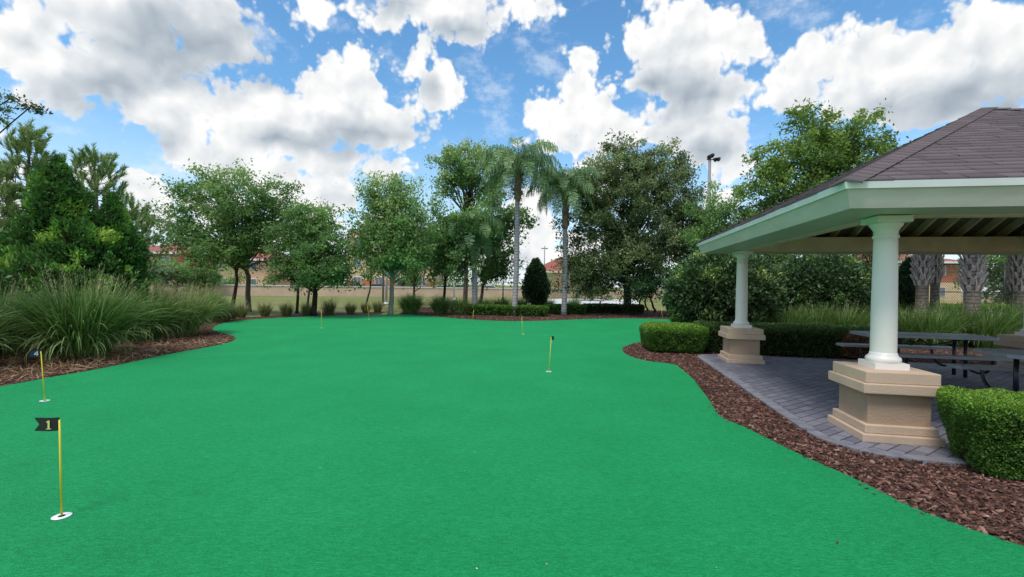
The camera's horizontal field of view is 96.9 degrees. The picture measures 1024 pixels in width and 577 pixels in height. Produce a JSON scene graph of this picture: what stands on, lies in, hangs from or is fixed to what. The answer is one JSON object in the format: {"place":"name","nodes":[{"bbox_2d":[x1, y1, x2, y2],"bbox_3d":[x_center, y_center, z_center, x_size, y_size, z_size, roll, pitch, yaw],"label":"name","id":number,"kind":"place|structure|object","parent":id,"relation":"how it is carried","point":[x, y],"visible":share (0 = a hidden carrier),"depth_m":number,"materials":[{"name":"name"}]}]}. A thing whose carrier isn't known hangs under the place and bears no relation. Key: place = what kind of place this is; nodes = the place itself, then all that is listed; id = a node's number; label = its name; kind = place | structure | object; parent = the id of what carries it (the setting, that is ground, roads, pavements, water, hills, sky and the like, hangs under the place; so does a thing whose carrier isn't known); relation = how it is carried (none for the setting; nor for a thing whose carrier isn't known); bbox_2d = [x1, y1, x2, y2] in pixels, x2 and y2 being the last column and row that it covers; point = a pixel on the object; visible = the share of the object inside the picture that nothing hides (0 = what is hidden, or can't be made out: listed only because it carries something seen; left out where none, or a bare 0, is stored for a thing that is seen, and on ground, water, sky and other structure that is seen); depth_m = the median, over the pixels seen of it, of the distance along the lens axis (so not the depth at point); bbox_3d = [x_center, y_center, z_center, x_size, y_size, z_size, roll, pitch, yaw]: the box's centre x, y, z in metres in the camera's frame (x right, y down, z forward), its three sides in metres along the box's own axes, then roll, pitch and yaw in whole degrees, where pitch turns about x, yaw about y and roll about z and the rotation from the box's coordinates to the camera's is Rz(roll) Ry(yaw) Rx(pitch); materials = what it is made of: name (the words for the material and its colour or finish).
{"place":"outdoors","nodes":[
{"label":"outdoors","id":0,"kind":"place"},
{"bbox_2d":[142,278,187,299],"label":"tall grass","id":1,"kind":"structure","parent":0,"point":[158,288],"depth_m":16.94,"materials":[{"name":"plant"}]},
{"bbox_2d":[0,312,382,385],"bbox_3d":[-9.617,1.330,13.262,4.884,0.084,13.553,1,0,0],"label":"bark mulch","id":2,"kind":"object","parent":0,"point":[212,334],"visible":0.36,"depth_m":9.07,"materials":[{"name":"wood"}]},
{"bbox_2d":[0,291,39,362],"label":"tall grass","id":3,"kind":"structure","parent":2,"relation":"on","point":[4,321],"depth_m":7.91,"materials":[{"name":"plant"}]},
{"bbox_2d":[0,89,53,132],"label":"oak tree","id":4,"kind":"object","parent":2,"relation":"on","point":[24,105],"visible":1,"depth_m":6.82,"materials":[{"name":"green plant"}]},
{"bbox_2d":[0,270,56,359],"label":"tall grass","id":5,"kind":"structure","parent":2,"relation":"on","point":[12,346],"depth_m":8.96,"materials":[{"name":"plant"}]},
{"bbox_2d":[0,116,67,225],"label":"pine tree","id":6,"kind":"object","parent":2,"relation":"on","point":[27,136],"visible":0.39,"depth_m":14.70,"materials":[{"name":"green plant"}]},
{"bbox_2d":[0,154,165,306],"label":"evergreen shrub","id":7,"kind":"object","parent":2,"relation":"on","point":[55,229],"visible":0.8,"depth_m":10.99,"materials":[{"name":"green plant"}]},
{"bbox_2d":[0,259,174,365],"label":"tall grass","id":8,"kind":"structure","parent":2,"relation":"on","point":[89,325],"depth_m":8.58,"materials":[{"name":"plant"}]},
{"bbox_2d":[68,142,164,248],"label":"pine tree","id":9,"kind":"object","parent":2,"relation":"on","point":[83,159],"visible":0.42,"depth_m":14.97,"materials":[{"name":"green plant"}]},
{"bbox_2d":[87,191,154,298],"bbox_3d":[-10.671,-0.621,12.010,1.959,3.978,1.732,1,0,28],"label":"evergreen shrub","id":10,"kind":"object","parent":2,"relation":"on","point":[111,212],"visible":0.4,"depth_m":11.84,"materials":[{"name":"green plant"}]},
{"bbox_2d":[114,191,170,268],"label":"pine tree","id":11,"kind":"object","parent":2,"relation":"on","point":[131,201],"visible":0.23,"depth_m":18.08,"materials":[{"name":"green plant"}]},
{"bbox_2d":[110,277,200,343],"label":"tall grass","id":12,"kind":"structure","parent":2,"relation":"on","point":[157,330],"depth_m":11.50,"materials":[{"name":"plant"}]},
{"bbox_2d":[145,281,233,336],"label":"tall grass","id":13,"kind":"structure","parent":2,"relation":"on","point":[195,320],"depth_m":12.90,"materials":[{"name":"plant"}]},
{"bbox_2d":[224,304,239,318],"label":"grass tuft","id":14,"kind":"object","parent":2,"relation":"on","point":[233,314],"visible":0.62,"depth_m":18.66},
{"bbox_2d":[256,299,274,315],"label":"grass tuft","id":15,"kind":"object","parent":2,"relation":"on","point":[263,310],"visible":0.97,"depth_m":20.61,"materials":[{"name":"plant"}]},
{"bbox_2d":[276,298,293,315],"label":"grass tuft","id":16,"kind":"object","parent":2,"relation":"on","point":[286,311],"visible":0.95,"depth_m":20.82,"materials":[{"name":"plant"}]},
{"bbox_2d":[266,193,305,312],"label":"oak tree","id":17,"kind":"object","parent":2,"relation":"on","point":[297,300],"visible":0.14,"depth_m":21.71,"materials":[{"name":"green plant"}]},
{"bbox_2d":[298,300,312,314],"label":"grass tuft","id":18,"kind":"object","parent":2,"relation":"on","point":[306,309],"visible":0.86,"depth_m":21.66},
{"bbox_2d":[254,197,378,314],"bbox_3d":[-8.856,-1.478,20.557,4.895,5.672,4.225,1,0,26],"label":"oak tree","id":19,"kind":"object","parent":2,"relation":"on","point":[318,260],"visible":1,"depth_m":20.03,"materials":[{"name":"green plant"}]},
{"bbox_2d":[318,297,339,314],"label":"grass tuft","id":20,"kind":"object","parent":2,"relation":"on","point":[328,308],"visible":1,"depth_m":22.26,"materials":[{"name":"plant"}]},
{"bbox_2d":[344,300,358,313],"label":"grass tuft","id":21,"kind":"object","parent":2,"relation":"on","point":[351,309],"visible":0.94,"depth_m":22.89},
{"bbox_2d":[371,298,384,312],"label":"grass tuft","id":22,"kind":"object","parent":2,"relation":"on","point":[377,308],"visible":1,"depth_m":24.45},
{"bbox_2d":[345,170,440,314],"bbox_3d":[-5.619,-2.169,21.520,4.294,7.140,3.550,1,0,0],"label":"maple tree","id":23,"kind":"object","parent":2,"relation":"on","point":[377,228],"visible":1,"depth_m":21.09,"materials":[{"name":"green plant"}]},
{"bbox_2d":[168,281,242,322],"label":"tall grass","id":24,"kind":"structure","parent":0,"point":[223,298],"depth_m":17.12,"materials":[{"name":"plant"}]},
{"bbox_2d":[343,226,443,286],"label":"apartment building","id":25,"kind":"structure","parent":0,"point":[358,277],"depth_m":83.94,"materials":[{"name":"ceramic"}]},
{"bbox_2d":[384,271,423,286],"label":"distant tree","id":26,"kind":"object","parent":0,"point":[401,281],"visible":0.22,"depth_m":63.72,"materials":[{"name":"green plant"}]},
{"bbox_2d":[0,314,1023,576],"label":"putting green","id":27,"kind":"object","parent":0,"point":[390,446],"visible":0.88,"depth_m":3.78,"materials":[{"name":"carpet"}]},
{"bbox_2d":[29,350,49,401],"bbox_3d":[-6.017,1.115,5.779,0.104,0.653,0.199,1,1,40],"label":"golf flag","id":28,"kind":"object","parent":27,"relation":"on","point":[35,353],"visible":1,"depth_m":5.81,"materials":[{"name":"metal"}]},
{"bbox_2d":[35,417,72,519],"bbox_3d":[-3.025,1.180,2.978,0.213,0.658,0.104,1,0,-24],"label":"golf flag","id":29,"kind":"object","parent":27,"relation":"on","point":[49,424],"visible":1,"depth_m":2.99,"materials":[{"name":"gold metal"}]},
{"bbox_2d":[0,0,1023,293],"label":"sky","id":30,"kind":"structure","parent":0,"point":[318,93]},
{"bbox_2d":[400,308,669,320],"bbox_3d":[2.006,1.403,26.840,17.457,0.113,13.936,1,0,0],"label":"bark mulch","id":31,"kind":"object","parent":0,"point":[607,315],"visible":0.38,"depth_m":23.22,"materials":[{"name":"wood"}]},
{"bbox_2d":[395,291,428,313],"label":"grass clump","id":32,"kind":"object","parent":31,"relation":"on","point":[411,304],"visible":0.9,"depth_m":23.39,"materials":[{"name":"plant"}]},
{"bbox_2d":[423,293,455,313],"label":"grass clump","id":33,"kind":"object","parent":31,"relation":"on","point":[439,306],"visible":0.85,"depth_m":23.76,"materials":[{"name":"plant"}]},
{"bbox_2d":[445,295,472,314],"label":"grass clump","id":34,"kind":"object","parent":31,"relation":"on","point":[457,307],"visible":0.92,"depth_m":23.15,"materials":[{"name":"plant"}]},
{"bbox_2d":[422,182,505,296],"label":"maple tree","id":35,"kind":"object","parent":31,"relation":"on","point":[446,267],"visible":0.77,"depth_m":23.51,"materials":[{"name":"green plant"}]},
{"bbox_2d":[424,136,509,303],"bbox_3d":[-3.235,-3.887,28.096,4.813,10.549,6.381,1,1,-36],"label":"tall tree","id":36,"kind":"object","parent":31,"relation":"on","point":[461,170],"visible":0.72,"depth_m":26.75,"materials":[{"name":"green plant"}]},
{"bbox_2d":[443,206,509,306],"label":"palm tree","id":37,"kind":"object","parent":31,"relation":"on","point":[489,246],"visible":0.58,"depth_m":23.44,"materials":[{"name":"green plant"}]},
{"bbox_2d":[464,303,502,315],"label":"hedge","id":38,"kind":"object","parent":31,"relation":"on","point":[488,309],"visible":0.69,"depth_m":23.43,"materials":[{"name":"green plant"}]},
{"bbox_2d":[475,135,563,315],"bbox_3d":[0.328,-3.049,23.232,4.593,8.971,4.559,1,0,0],"label":"palm tree","id":39,"kind":"object","parent":31,"relation":"on","point":[510,161],"visible":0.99,"depth_m":22.83,"materials":[{"name":"green plant"}]},
{"bbox_2d":[501,304,548,316],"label":"hedge","id":40,"kind":"object","parent":31,"relation":"on","point":[530,310],"visible":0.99,"depth_m":23.13,"materials":[{"name":"green plant"}]},
{"bbox_2d":[521,257,551,304],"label":"cone shrub","id":41,"kind":"object","parent":31,"relation":"on","point":[535,287],"visible":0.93,"depth_m":28.56,"materials":[{"name":"green plant"}]},
{"bbox_2d":[526,165,602,315],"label":"palm tree","id":42,"kind":"object","parent":31,"relation":"on","point":[572,179],"visible":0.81,"depth_m":23.77,"materials":[{"name":"green plant"}]},
{"bbox_2d":[544,303,587,314],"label":"hedge","id":43,"kind":"object","parent":31,"relation":"on","point":[554,308],"visible":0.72,"depth_m":25.41,"materials":[{"name":"green plant"}]},
{"bbox_2d":[583,303,620,312],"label":"hedge","id":44,"kind":"object","parent":31,"relation":"on","point":[603,308],"visible":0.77,"depth_m":27.01,"materials":[{"name":"green plant"}]},
{"bbox_2d":[620,304,644,313],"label":"hedge","id":45,"kind":"object","parent":31,"relation":"on","point":[636,308],"visible":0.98,"depth_m":26.37,"materials":[{"name":"green plant"}]},
{"bbox_2d":[549,128,725,313],"bbox_3d":[7.084,-3.483,25.077,10.147,10.107,7.084,1,0,0],"label":"live oak","id":46,"kind":"object","parent":31,"relation":"on","point":[635,181],"visible":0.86,"depth_m":24.10,"materials":[{"name":"green plant"}]},
{"bbox_2d":[618,264,673,311],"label":"tree","id":47,"kind":"object","parent":31,"relation":"on","point":[644,286],"visible":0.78,"depth_m":23.75,"materials":[{"name":"green plant"}]},
{"bbox_2d":[545,258,592,289],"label":"house","id":48,"kind":"structure","parent":0,"point":[548,265],"depth_m":87.99,"materials":[{"name":"tile"}]},
{"bbox_2d":[182,284,1001,319],"bbox_3d":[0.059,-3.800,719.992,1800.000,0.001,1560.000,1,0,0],"label":"lawn","id":49,"kind":"structure","parent":0,"point":[278,300],"depth_m":39.40,"materials":[{"name":"plant"}]},
{"bbox_2d":[0,163,23,266],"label":"pine tree","id":50,"kind":"object","parent":49,"relation":"on","point":[8,191],"visible":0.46,"depth_m":13.99,"materials":[{"name":"green plant"}]},
{"bbox_2d":[147,258,180,293],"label":"distant tree","id":51,"kind":"object","parent":49,"relation":"on","point":[160,270],"visible":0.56,"depth_m":43.94,"materials":[{"name":"green plant"}]},
{"bbox_2d":[145,244,195,283],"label":"apartment building","id":52,"kind":"structure","parent":49,"relation":"on","point":[155,249],"depth_m":66.07,"materials":[{"name":"ceramic"}]},
{"bbox_2d":[151,253,201,295],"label":"distant tree","id":53,"kind":"object","parent":49,"relation":"on","point":[184,276],"visible":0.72,"depth_m":45.98,"materials":[{"name":"green plant"}]},
{"bbox_2d":[187,260,224,295],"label":"distant tree","id":54,"kind":"object","parent":49,"relation":"on","point":[212,277],"visible":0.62,"depth_m":47.52,"materials":[{"name":"green plant"}]},
{"bbox_2d":[137,158,307,311],"bbox_3d":[-13.624,-2.405,21.435,8.370,7.363,5.115,1,0,-11],"label":"oak tree","id":55,"kind":"object","parent":49,"relation":"on","point":[187,222],"visible":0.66,"depth_m":21.05,"materials":[{"name":"green plant"}]},
{"bbox_2d":[177,158,274,309],"bbox_3d":[-13.289,-2.390,22.108,4.345,7.335,5.931,1,0,0],"label":"oak tree","id":56,"kind":"object","parent":49,"relation":"on","point":[220,190],"visible":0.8,"depth_m":20.66,"materials":[{"name":"green plant"}]},
{"bbox_2d":[218,264,257,285],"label":"distant tree","id":57,"kind":"object","parent":49,"relation":"on","point":[231,280],"visible":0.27,"depth_m":56.16,"materials":[{"name":"green plant"}]},
{"bbox_2d":[233,298,250,317],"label":"grass tuft","id":58,"kind":"object","parent":49,"relation":"on","point":[243,312],"visible":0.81,"depth_m":19.80,"materials":[{"name":"plant"}]},
{"bbox_2d":[196,250,295,284],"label":"apartment building","id":59,"kind":"structure","parent":49,"relation":"on","point":[260,275],"depth_m":69.99,"materials":[{"name":"tile"}]},
{"bbox_2d":[352,234,376,304],"bbox_3d":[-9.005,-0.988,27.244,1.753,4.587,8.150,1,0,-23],"label":"young tree","id":60,"kind":"object","parent":49,"relation":"on","point":[370,281],"visible":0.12,"depth_m":26.13,"materials":[{"name":"green plant"}]},
{"bbox_2d":[379,205,458,295],"bbox_3d":[-5.836,-2.123,32.914,5.788,6.868,11.476,1,0,0],"label":"crape myrtle","id":61,"kind":"object","parent":49,"relation":"on","point":[413,275],"visible":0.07,"depth_m":29.48,"materials":[{"name":"green plant"}]},
{"bbox_2d":[425,268,471,287],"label":"distant tree","id":62,"kind":"object","parent":49,"relation":"on","point":[450,285],"visible":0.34,"depth_m":71.62,"materials":[{"name":"green plant"}]},
{"bbox_2d":[459,189,539,300],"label":"maple tree","id":63,"kind":"object","parent":49,"relation":"on","point":[495,268],"visible":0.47,"depth_m":25.71,"materials":[{"name":"green plant"}]},
{"bbox_2d":[547,255,599,298],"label":"distant tree","id":64,"kind":"object","parent":49,"relation":"on","point":[560,285],"visible":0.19,"depth_m":59.85,"materials":[{"name":"green plant"}]},
{"bbox_2d":[150,284,1001,301],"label":"boundary wall","id":65,"kind":"structure","parent":49,"relation":"on","point":[277,290],"depth_m":54.17,"materials":[{"name":"paint"}]},
{"bbox_2d":[568,263,619,299],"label":"distant tree","id":66,"kind":"object","parent":49,"relation":"on","point":[592,297],"visible":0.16,"depth_m":51.97,"materials":[{"name":"green plant"}]},
{"bbox_2d":[706,153,720,208],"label":"floodlight mast","id":67,"kind":"object","parent":49,"relation":"on","point":[709,157],"visible":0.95,"depth_m":43.78,"materials":[{"name":"metal"}]},
{"bbox_2d":[674,178,761,253],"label":"oak tree","id":68,"kind":"object","parent":49,"relation":"on","point":[703,232],"visible":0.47,"depth_m":20.75,"materials":[{"name":"green plant"}]},
{"bbox_2d":[750,208,807,267],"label":"background tree","id":69,"kind":"object","parent":49,"relation":"on","point":[778,258],"visible":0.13,"depth_m":29.41,"materials":[{"name":"green plant"}]},
{"bbox_2d":[726,98,911,218],"bbox_3d":[12.507,-2.971,18.436,7.720,9.351,4.823,1,0,-17],"label":"oak tree","id":70,"kind":"object","parent":49,"relation":"on","point":[838,148],"visible":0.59,"depth_m":18.10,"materials":[{"name":"green plant"}]},
{"bbox_2d":[622,343,1023,545],"bbox_3d":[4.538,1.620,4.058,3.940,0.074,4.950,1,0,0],"label":"bark mulch","id":71,"kind":"object","parent":49,"relation":"on","point":[929,492],"visible":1,"depth_m":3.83,"materials":[{"name":"wood"}]},
{"bbox_2d":[639,321,709,353],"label":"box hedge","id":72,"kind":"object","parent":71,"relation":"on","point":[671,337],"visible":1,"depth_m":10.90,"materials":[{"name":"green plant"}]},
{"bbox_2d":[657,250,795,322],"bbox_3d":[6.591,0.086,14.199,3.939,3.080,3.340,1,0,0],"label":"glossy shrub","id":73,"kind":"object","parent":71,"relation":"on","point":[698,285],"visible":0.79,"depth_m":13.36,"materials":[{"name":"green plant"}]},
{"bbox_2d":[764,298,828,324],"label":"grass clump","id":74,"kind":"object","parent":71,"relation":"on","point":[784,318],"visible":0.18,"depth_m":13.48,"materials":[{"name":"plant"}]},
{"bbox_2d":[691,320,906,357],"bbox_3d":[6.816,1.224,11.073,4.570,0.796,1.086,1,0,10],"label":"box hedge","id":75,"kind":"object","parent":71,"relation":"on","point":[801,339],"visible":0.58,"depth_m":10.70,"materials":[{"name":"green plant"}]},
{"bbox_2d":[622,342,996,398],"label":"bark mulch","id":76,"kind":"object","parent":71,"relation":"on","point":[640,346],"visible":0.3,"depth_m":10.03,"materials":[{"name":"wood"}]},
{"bbox_2d":[785,299,857,324],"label":"grass clump","id":77,"kind":"object","parent":71,"relation":"on","point":[823,318],"visible":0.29,"depth_m":13.61,"materials":[{"name":"plant"}]},
{"bbox_2d":[776,254,871,317],"bbox_3d":[10.621,0.124,15.475,3.621,3.115,3.136,1,0,0],"label":"glossy shrub","id":78,"kind":"object","parent":71,"relation":"on","point":[818,279],"visible":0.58,"depth_m":14.64,"materials":[{"name":"green plant"}]},
{"bbox_2d":[697,354,971,467],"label":"patio kerb","id":79,"kind":"structure","parent":71,"relation":"on","point":[794,419],"depth_m":5.13,"materials":[{"name":"concrete"}]},
{"bbox_2d":[810,295,870,325],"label":"grass clump","id":80,"kind":"object","parent":71,"relation":"on","point":[850,321],"visible":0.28,"depth_m":13.53,"materials":[{"name":"plant"}]},
{"bbox_2d":[837,331,869,359],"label":"brown shrub","id":81,"kind":"object","parent":71,"relation":"on","point":[851,353],"visible":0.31,"depth_m":10.35,"materials":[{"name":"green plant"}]},
{"bbox_2d":[849,303,919,325],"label":"grass clump","id":82,"kind":"object","parent":71,"relation":"on","point":[864,314],"visible":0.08,"depth_m":13.84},
{"bbox_2d":[868,301,951,344],"bbox_3d":[11.670,0.988,13.490,2.175,1.384,2.165,1,0,0],"label":"grass clump","id":83,"kind":"object","parent":71,"relation":"on","point":[903,325],"visible":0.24,"depth_m":13.18,"materials":[{"name":"plant"}]},
{"bbox_2d":[910,255,934,315],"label":"cabbage palm","id":84,"kind":"object","parent":71,"relation":"on","point":[922,273],"visible":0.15,"depth_m":14.47,"materials":[{"name":"grey plant"}]},
{"bbox_2d":[898,298,981,345],"bbox_3d":[11.998,0.965,12.957,2.104,1.448,2.188,1,0,0],"label":"grass clump","id":85,"kind":"object","parent":71,"relation":"on","point":[941,326],"visible":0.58,"depth_m":12.74,"materials":[{"name":"plant"}]},
{"bbox_2d":[898,296,993,321],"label":"grass clump","id":86,"kind":"object","parent":71,"relation":"on","point":[941,308],"visible":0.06,"depth_m":14.13,"materials":[{"name":"plant"}]},
{"bbox_2d":[922,293,1010,346],"bbox_3d":[13.158,0.912,13.410,2.271,1.583,2.421,1,0,-22],"label":"grass clump","id":87,"kind":"object","parent":71,"relation":"on","point":[962,331],"visible":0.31,"depth_m":13.16,"materials":[{"name":"plant"}]},
{"bbox_2d":[956,255,989,345],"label":"cabbage palm","id":88,"kind":"object","parent":71,"relation":"on","point":[972,275],"visible":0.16,"depth_m":13.45,"materials":[{"name":"bark"},{"name":"leaf"}]},
{"bbox_2d":[935,384,1023,479],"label":"box hedge","id":89,"kind":"object","parent":71,"relation":"on","point":[986,437],"visible":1,"depth_m":3.90,"materials":[{"name":"green plant"}]},
{"bbox_2d":[944,297,1023,348],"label":"grass clump","id":90,"kind":"object","parent":71,"relation":"on","point":[984,329],"visible":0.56,"depth_m":12.73,"materials":[{"name":"plant"}]},
{"bbox_2d":[845,254,907,270],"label":"background tree","id":91,"kind":"object","parent":49,"relation":"on","point":[864,256],"visible":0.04,"depth_m":29.96,"materials":[{"name":"green plant"}]},
{"bbox_2d":[898,256,914,317],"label":"cone shrub","id":92,"kind":"object","parent":49,"relation":"on","point":[906,291],"visible":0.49,"depth_m":16.81,"materials":[{"name":"green plant"}]},
{"bbox_2d":[929,255,944,312],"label":"cabbage palm","id":93,"kind":"object","parent":49,"relation":"on","point":[938,273],"visible":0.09,"depth_m":15.18,"materials":[{"name":"grey plant"}]},
{"bbox_2d":[904,303,1009,318],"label":"hedge","id":94,"kind":"object","parent":49,"relation":"on","point":[984,305],"visible":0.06,"depth_m":20.75,"materials":[{"name":"green plant"}]},
{"bbox_2d":[940,263,1010,304],"bbox_3d":[27.138,0.293,23.500,10.942,3.107,0.076,1,0,0],"label":"fence","id":95,"kind":"object","parent":49,"relation":"on","point":[1003,287],"visible":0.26,"depth_m":23.49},
{"bbox_2d":[945,255,1010,304],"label":"background tree","id":96,"kind":"object","parent":49,"relation":"on","point":[997,275],"visible":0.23,"depth_m":26.89,"materials":[{"name":"green plant"}]},
{"bbox_2d":[987,255,1007,284],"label":"background tree","id":97,"kind":"object","parent":49,"relation":"on","point":[1001,260],"visible":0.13,"depth_m":25.48,"materials":[{"name":"green plant"}]},
{"bbox_2d":[981,288,1023,333],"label":"grass clump","id":98,"kind":"object","parent":49,"relation":"on","point":[1011,306],"visible":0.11,"depth_m":13.63,"materials":[{"name":"plant"}]},
{"bbox_2d":[995,300,1023,332],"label":"grass clump","id":99,"kind":"object","parent":49,"relation":"on","point":[1019,318],"visible":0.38,"depth_m":13.07,"materials":[{"name":"plant"}]},
{"bbox_2d":[1004,255,1023,313],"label":"cabbage palm","id":100,"kind":"object","parent":49,"relation":"on","point":[1014,275],"visible":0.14,"depth_m":14.42,"materials":[{"name":"grey plant"}]},
{"bbox_2d":[547,299,638,303],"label":"path","id":101,"kind":"structure","parent":0,"point":[559,301],"depth_m":47.23,"materials":[{"name":"concrete"}]},
{"bbox_2d":[704,355,1023,464],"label":"patio","id":102,"kind":"structure","parent":0,"point":[806,391],"depth_m":7.44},
{"bbox_2d":[693,107,1023,446],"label":"gazebo","id":103,"kind":"object","parent":102,"relation":"on","point":[955,187],"visible":1,"depth_m":4.93,"materials":[{"name":"paint"}]},
{"bbox_2d":[836,331,1023,377],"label":"picnic table","id":104,"kind":"object","parent":102,"relation":"on","point":[955,338],"visible":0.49,"depth_m":8.30,"materials":[{"name":"paint"}]},
{"bbox_2d":[946,348,1023,391],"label":"picnic table","id":105,"kind":"object","parent":102,"relation":"on","point":[1016,356],"visible":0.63,"depth_m":6.39,"materials":[{"name":"paint"}]},
{"bbox_2d":[855,254,960,303],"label":"house","id":106,"kind":"structure","parent":0,"point":[948,278],"depth_m":59.95,"materials":[{"name":"ceramic"}]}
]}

